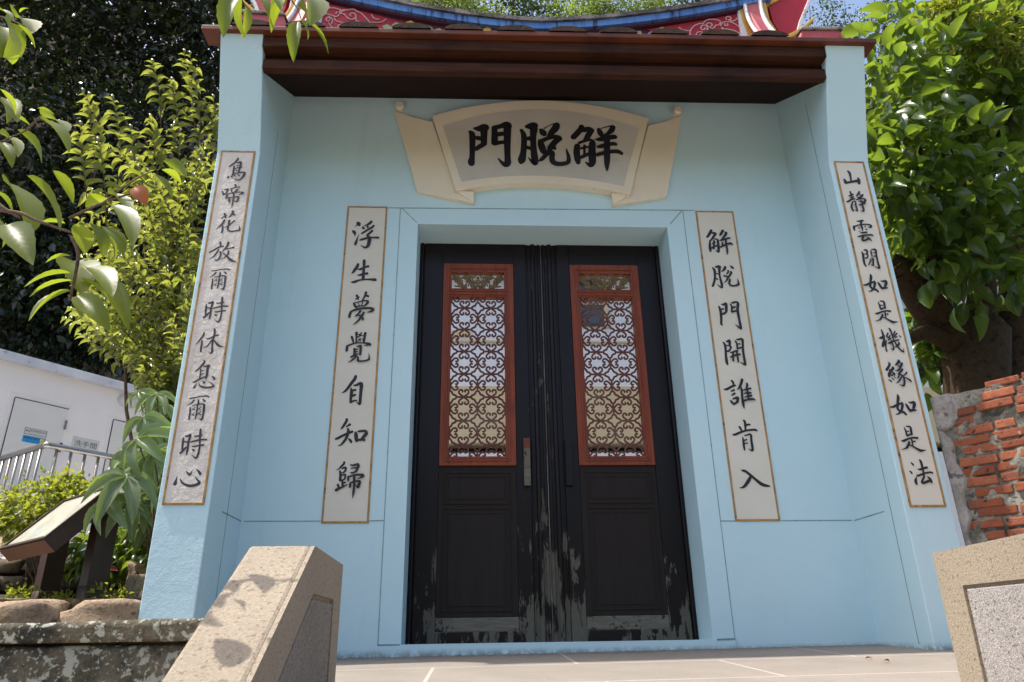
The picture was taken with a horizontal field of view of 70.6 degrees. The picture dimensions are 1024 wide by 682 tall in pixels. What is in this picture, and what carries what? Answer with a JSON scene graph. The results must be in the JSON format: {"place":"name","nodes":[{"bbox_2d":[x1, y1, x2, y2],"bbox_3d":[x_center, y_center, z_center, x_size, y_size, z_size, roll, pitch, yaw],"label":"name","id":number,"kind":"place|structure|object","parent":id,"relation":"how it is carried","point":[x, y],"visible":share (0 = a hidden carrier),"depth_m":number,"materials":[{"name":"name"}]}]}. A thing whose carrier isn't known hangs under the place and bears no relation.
{"place":"outdoors","nodes":[
{"label":"outdoors","id":0,"kind":"place"},
{"bbox_2d":[0,5,41,64],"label":"overhanging branch","id":1,"kind":"object","parent":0,"point":[13,39],"visible":1,"depth_m":2.04,"materials":[{"name":"green plant"}]},
{"bbox_2d":[0,598,141,609],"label":"soil bed","id":2,"kind":"object","parent":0,"point":[74,603],"depth_m":3.72,"materials":[{"name":"brown soil"}]},
{"bbox_2d":[0,463,102,584],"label":"golden bush","id":3,"kind":"object","parent":2,"relation":"on","point":[20,517],"visible":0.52,"depth_m":4.98,"materials":[{"name":"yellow plant"}]},
{"bbox_2d":[0,488,118,598],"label":"information board","id":4,"kind":"object","parent":2,"relation":"on","point":[49,534],"visible":0.57,"depth_m":4.06,"materials":[{"name":"wood"}]},
{"bbox_2d":[0,555,125,598],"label":"rubble wall","id":5,"kind":"structure","parent":2,"relation":"on","point":[13,572],"depth_m":5.13,"materials":[{"name":"stone"}]},
{"bbox_2d":[0,598,140,622],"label":"kerb wall","id":6,"kind":"structure","parent":2,"relation":"on","point":[40,611],"depth_m":3.56,"materials":[{"name":"brown stone"}]},
{"bbox_2d":[4,578,143,598],"bbox_3d":[-2.576,1.483,4.219,1.300,0.275,1.014,0,-22,-3],"label":"moss and weeds","id":7,"kind":"object","parent":2,"relation":"on","point":[9,593],"visible":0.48,"depth_m":4.06,"materials":[{"name":"green plant"}]},
{"bbox_2d":[64,422,170,584],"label":"leafy undergrowth","id":8,"kind":"object","parent":2,"relation":"on","point":[123,555],"visible":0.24,"depth_m":4.75,"materials":[{"name":"green plant"}]},
{"bbox_2d":[110,565,127,575],"bbox_3d":[-2.430,1.541,4.610,0.466,0.292,0.110,5,-23,-13],"label":"pink leaved plant","id":9,"kind":"object","parent":2,"relation":"on","point":[113,567],"visible":0.12,"depth_m":4.64,"materials":[{"name":"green plant"}]},
{"bbox_2d":[80,388,175,557],"bbox_3d":[-2.206,0.739,4.347,0.490,1.166,0.896,8,-24,-20],"label":"palmate plant","id":10,"kind":"object","parent":2,"relation":"on","point":[137,500],"visible":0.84,"depth_m":4.10,"materials":[{"name":"green plant"}]},
{"bbox_2d":[125,574,145,597],"bbox_3d":[-2.104,1.431,4.136,0.189,0.178,0.158,0,-22,-3],"label":"garden stone","id":11,"kind":"object","parent":2,"relation":"on","point":[136,581],"visible":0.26,"depth_m":4.08,"materials":[{"name":"grey stone"}]},
{"bbox_2d":[125,561,146,590],"bbox_3d":[-2.255,1.491,4.488,0.282,0.232,0.232,0,-22,-3],"label":"garden stone","id":12,"kind":"object","parent":2,"relation":"on","point":[135,568],"visible":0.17,"depth_m":4.42,"materials":[{"name":"beige stone"}]},
{"bbox_2d":[0,89,186,330],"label":"overhanging branch","id":13,"kind":"object","parent":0,"point":[18,238],"visible":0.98,"depth_m":1.85,"materials":[{"name":"green plant"}]},
{"bbox_2d":[130,185,147,204],"bbox_3d":[-0.990,-0.391,1.920,0.047,0.053,0.017,7,-24,-19],"label":"withered leaf","id":14,"kind":"object","parent":13,"relation":"hanging from","point":[139,193],"visible":1,"depth_m":1.92,"materials":[{"name":"brown plant"}]},
{"bbox_2d":[0,0,540,384],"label":"hillside","id":15,"kind":"structure","parent":0,"point":[108,374],"depth_m":22.73,"materials":[{"name":"plant"}]},
{"bbox_2d":[0,0,253,383],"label":"forest","id":16,"kind":"object","parent":15,"relation":"on","point":[44,328],"depth_m":14.90,"materials":[{"name":"green plant"}]},
{"bbox_2d":[411,0,515,14],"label":"weeping tree","id":17,"kind":"object","parent":15,"relation":"on","point":[457,5],"visible":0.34,"depth_m":21.04,"materials":[{"name":"green plant"}]},
{"bbox_2d":[413,0,568,16],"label":"hillside tree","id":18,"kind":"object","parent":15,"relation":"on","point":[512,4],"visible":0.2,"depth_m":23.18,"materials":[{"name":"green plant"}]},
{"bbox_2d":[504,0,702,16],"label":"glossy tree","id":19,"kind":"object","parent":15,"relation":"on","point":[683,1],"visible":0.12,"depth_m":24.61,"materials":[{"name":"green plant"}]},
{"bbox_2d":[540,0,674,16],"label":"feathery tree","id":20,"kind":"object","parent":15,"relation":"on","point":[596,7],"visible":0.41,"depth_m":22.14,"materials":[{"name":"green plant"}]},
{"bbox_2d":[802,0,921,109],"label":"lacy tree","id":21,"kind":"object","parent":15,"relation":"on","point":[883,27],"visible":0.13,"depth_m":20.91,"materials":[{"name":"green plant"}]},
{"bbox_2d":[865,69,1023,202],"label":"shady tree","id":22,"kind":"object","parent":15,"relation":"on","point":[1006,170],"visible":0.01,"depth_m":14.75,"materials":[{"name":"green plant"}]},
{"bbox_2d":[216,0,329,62],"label":"hanging twig","id":23,"kind":"object","parent":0,"point":[315,11],"visible":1,"depth_m":2.09,"materials":[{"name":"green plant"}]},
{"bbox_2d":[106,0,1015,179],"label":"sky","id":24,"kind":"structure","parent":0,"point":[861,3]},
{"bbox_2d":[335,644,960,681],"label":"porch floor","id":25,"kind":"structure","parent":0,"point":[843,663],"depth_m":3.19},
{"bbox_2d":[138,0,960,657],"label":"temple gate","id":26,"kind":"structure","parent":25,"relation":"on","point":[696,176],"depth_m":4.78,"materials":[{"name":"blue paint"}]},
{"bbox_2d":[405,243,552,643],"bbox_3d":[-0.216,0.554,4.908,0.898,2.770,0.086,0,-22,-3],"label":"door leaf","id":27,"kind":"structure","parent":26,"relation":"in","point":[479,563],"depth_m":4.78,"materials":[{"name":"black paint"}]},
{"bbox_2d":[540,244,698,641],"bbox_3d":[0.684,0.560,4.955,0.898,2.770,0.084,0,-22,-3],"label":"door leaf","id":28,"kind":"structure","parent":26,"relation":"in","point":[620,553],"depth_m":4.82,"materials":[{"name":"black paint"}]},
{"bbox_2d":[841,0,1023,411],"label":"leaved tree","id":29,"kind":"object","parent":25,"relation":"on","point":[944,123],"visible":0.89,"depth_m":6.81,"materials":[{"name":"green plant"}]},
{"bbox_2d":[910,0,1023,79],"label":"fine leaved tree","id":30,"kind":"object","parent":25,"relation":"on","point":[944,5],"visible":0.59,"depth_m":7.13,"materials":[{"name":"green plant"}]},
{"bbox_2d":[930,372,1023,545],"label":"brick wall","id":31,"kind":"structure","parent":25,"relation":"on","point":[981,434],"depth_m":3.98,"materials":[{"name":"red brick"}]},
{"bbox_2d":[449,275,998,631],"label":"courtyard building","id":32,"kind":"structure","parent":0,"point":[491,408],"depth_m":10.07,"materials":[{"name":"beige paint"}]},
{"bbox_2d":[579,279,608,327],"bbox_3d":[0.953,-0.557,10.541,0.880,0.770,0.060,0,-22,-3],"label":"window","id":33,"kind":"structure","parent":32,"relation":"in","point":[593,319],"depth_m":10.48,"materials":[{"name":"grey glass"}]},
{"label":"walkway","id":34,"kind":"structure","parent":0,"visible":0},
{"bbox_2d":[0,492,52,558],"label":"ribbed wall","id":35,"kind":"structure","parent":34,"relation":"on","point":[2,557],"depth_m":7.31,"materials":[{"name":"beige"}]},
{"bbox_2d":[0,442,119,556],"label":"steel railing","id":36,"kind":"object","parent":34,"relation":"on","point":[32,450],"visible":0.07,"depth_m":7.38,"materials":[{"name":"silver metal"}]},
{"bbox_2d":[0,349,144,555],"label":"toilet block","id":37,"kind":"structure","parent":34,"relation":"on","point":[62,404],"depth_m":9.45,"materials":[{"name":"white paint"}]},
{"bbox_2d":[22,435,45,443],"bbox_3d":[-6.048,1.254,9.146,0.004,0.084,0.270,-15,-26,31],"label":"light notice","id":38,"kind":"object","parent":37,"relation":"attached to","point":[31,439],"visible":1,"depth_m":9.13,"materials":[{"name":"blue plastic"}]},
{"bbox_2d":[24,427,47,437],"bbox_3d":[-6.050,1.162,9.184,0.003,0.090,0.270,-15,-26,31],"label":"flush notice","id":39,"kind":"object","parent":37,"relation":"attached to","point":[35,432],"visible":1,"depth_m":9.18,"materials":[{"name":"grey"}]},
{"bbox_2d":[0,391,73,498],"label":"door","id":40,"kind":"structure","parent":37,"relation":"in","point":[24,412],"depth_m":9.14,"materials":[{"name":"white paint"}]},
{"bbox_2d":[71,436,99,450],"bbox_3d":[-5.700,1.398,9.661,0.012,0.195,0.350,-15,-26,31],"label":"toilet sign","id":41,"kind":"object","parent":37,"relation":"attached to","point":[84,443],"visible":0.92,"depth_m":9.67,"materials":[{"name":"grey plastic"}]},
{"bbox_2d":[86,414,142,532],"bbox_3d":[-5.347,2.083,9.938,0.019,2.048,0.767,-15,-26,31],"label":"door","id":42,"kind":"structure","parent":37,"relation":"in","point":[117,429],"depth_m":10.02,"materials":[{"name":"white paint"}]},
{"bbox_2d":[117,395,136,407],"bbox_3d":[-5.435,0.854,10.263,0.075,0.186,0.300,-15,-26,31],"label":"wall lamp","id":43,"kind":"object","parent":37,"relation":"attached to","point":[120,399],"visible":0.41,"depth_m":10.21,"materials":[{"name":"white glass"}]},
{"bbox_2d":[60,49,218,440],"bbox_3d":[-3.566,-0.817,6.872,1.953,5.605,1.612,0,-22,-3],"label":"tall shrub","id":44,"kind":"object","parent":34,"relation":"on","point":[156,365],"visible":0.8,"depth_m":6.88,"materials":[{"name":"green plant"}]},
{"label":"plaza","id":45,"kind":"structure","parent":0,"visible":0},
{"bbox_2d":[162,546,342,681],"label":"stair balustrade","id":46,"kind":"object","parent":45,"relation":"on","point":[272,614],"visible":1,"depth_m":1.56,"materials":[{"name":"stone"}]},
{"bbox_2d":[932,533,1023,681],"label":"stair balustrade","id":47,"kind":"object","parent":45,"relation":"on","point":[981,585],"visible":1,"depth_m":2.02,"materials":[{"name":"stone"}]},
{"label":"ground","id":48,"kind":"structure","parent":0,"visible":0},
{"bbox_2d":[0,618,202,681],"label":"mossy parapet","id":49,"kind":"structure","parent":48,"relation":"on","point":[143,650],"depth_m":2.23,"materials":[{"name":"stone"}]}
]}

